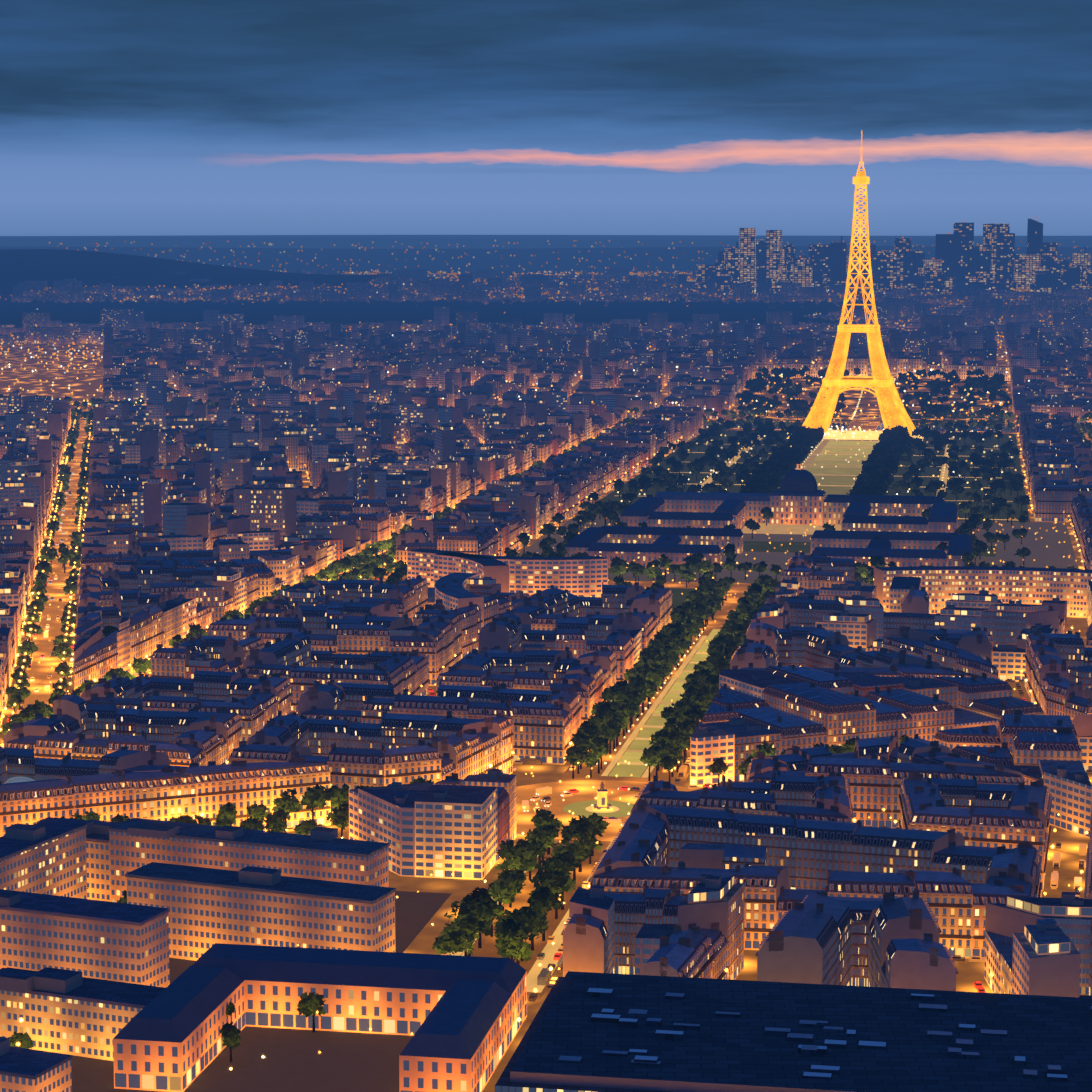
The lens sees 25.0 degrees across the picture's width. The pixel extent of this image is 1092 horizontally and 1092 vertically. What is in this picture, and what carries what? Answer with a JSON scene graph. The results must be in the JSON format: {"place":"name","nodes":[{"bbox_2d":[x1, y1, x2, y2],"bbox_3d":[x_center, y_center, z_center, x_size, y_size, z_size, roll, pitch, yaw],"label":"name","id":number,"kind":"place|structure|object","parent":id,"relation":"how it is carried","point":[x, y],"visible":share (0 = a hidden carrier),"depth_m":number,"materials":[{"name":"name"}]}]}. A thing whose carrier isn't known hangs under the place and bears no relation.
{"place":"outdoors","nodes":[
{"label":"outdoors","id":0,"kind":"place"},
{"bbox_2d":[0,235,1091,294],"bbox_3d":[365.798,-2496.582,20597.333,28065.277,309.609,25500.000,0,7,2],"label":"hills","id":1,"kind":"structure","parent":0,"point":[31,258],"depth_m":14807.88,"materials":[{"name":"soil"}]},
{"bbox_2d":[0,292,1091,1091],"bbox_3d":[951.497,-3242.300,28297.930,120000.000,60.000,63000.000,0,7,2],"label":"ground","id":2,"kind":"structure","parent":0,"point":[82,388],"depth_m":1815.53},
{"bbox_2d":[0,549,1091,997],"bbox_3d":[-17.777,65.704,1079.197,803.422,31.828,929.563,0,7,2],"label":"city","id":3,"kind":"object","parent":2,"relation":"on","point":[788,867],"visible":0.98,"depth_m":957.98,"materials":[{"name":"stone"}]},
{"bbox_2d":[0,357,1091,1091],"bbox_3d":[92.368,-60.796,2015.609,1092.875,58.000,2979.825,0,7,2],"label":"large buildings","id":4,"kind":"structure","parent":2,"relation":"on","point":[238,915],"depth_m":668.17,"materials":[{"name":"stone"}]},
{"bbox_2d":[0,390,1091,582],"bbox_3d":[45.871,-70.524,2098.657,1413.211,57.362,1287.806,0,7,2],"label":"city","id":5,"kind":"object","parent":2,"relation":"on","point":[228,486],"visible":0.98,"depth_m":1973.13,"materials":[{"name":"stone"}]},
{"bbox_2d":[0,318,1091,441],"bbox_3d":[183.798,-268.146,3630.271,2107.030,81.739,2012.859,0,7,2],"label":"city","id":6,"kind":"object","parent":2,"relation":"on","point":[234,363],"visible":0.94,"depth_m":3389.05,"materials":[{"name":"stone"}]},
{"bbox_2d":[0,297,1091,495],"bbox_3d":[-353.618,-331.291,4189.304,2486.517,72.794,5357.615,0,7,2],"label":"park trees","id":7,"kind":"object","parent":2,"relation":"on","point":[885,457],"visible":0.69,"depth_m":3144.63,"materials":[{"name":"green plant"}]},
{"bbox_2d":[0,268,1091,345],"bbox_3d":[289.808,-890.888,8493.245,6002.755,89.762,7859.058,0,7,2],"label":"distant city buildings","id":8,"kind":"structure","parent":2,"relation":"on","point":[1072,311],"depth_m":6958.52,"materials":[{"name":"concrete"}]},
{"bbox_2d":[0,216,1091,1069],"bbox_3d":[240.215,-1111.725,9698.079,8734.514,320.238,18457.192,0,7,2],"label":"street lights","id":9,"kind":"object","parent":2,"relation":"on","point":[534,396],"visible":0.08,"depth_m":3689.70,"materials":[{"name":"metal"}]},
{"bbox_2d":[803,130,915,437],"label":"eiffel tower","id":10,"kind":"structure","parent":2,"relation":"on","point":[821,412],"depth_m":2756.69,"materials":[{"name":"iron"}]},
{"bbox_2d":[695,218,1091,293],"bbox_3d":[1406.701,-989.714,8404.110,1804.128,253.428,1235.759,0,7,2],"label":"distant skyscrapers","id":11,"kind":"structure","parent":2,"relation":"on","point":[830,264],"depth_m":8280.22,"materials":[{"name":"metal"}]},
{"bbox_2d":[0,0,1091,235],"label":"sky","id":12,"kind":"structure","parent":0,"point":[118,117],"materials":[{"name":"blue"}]},
{"bbox_2d":[15,372,1091,1091],"bbox_3d":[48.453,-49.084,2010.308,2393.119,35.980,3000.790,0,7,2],"label":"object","id":13,"kind":"structure","parent":0,"point":[293,1060],"depth_m":1074.51,"materials":[{"name":"asphalt"},{"name":"grass"},{"name":"gravel"}]},
{"bbox_2d":[0,479,1076,1061],"bbox_3d":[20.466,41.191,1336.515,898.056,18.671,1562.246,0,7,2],"label":"avenue trees","id":14,"kind":"object","parent":13,"relation":"on","point":[616,711],"visible":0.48,"depth_m":1127.75,"materials":[{"name":"green plant"}]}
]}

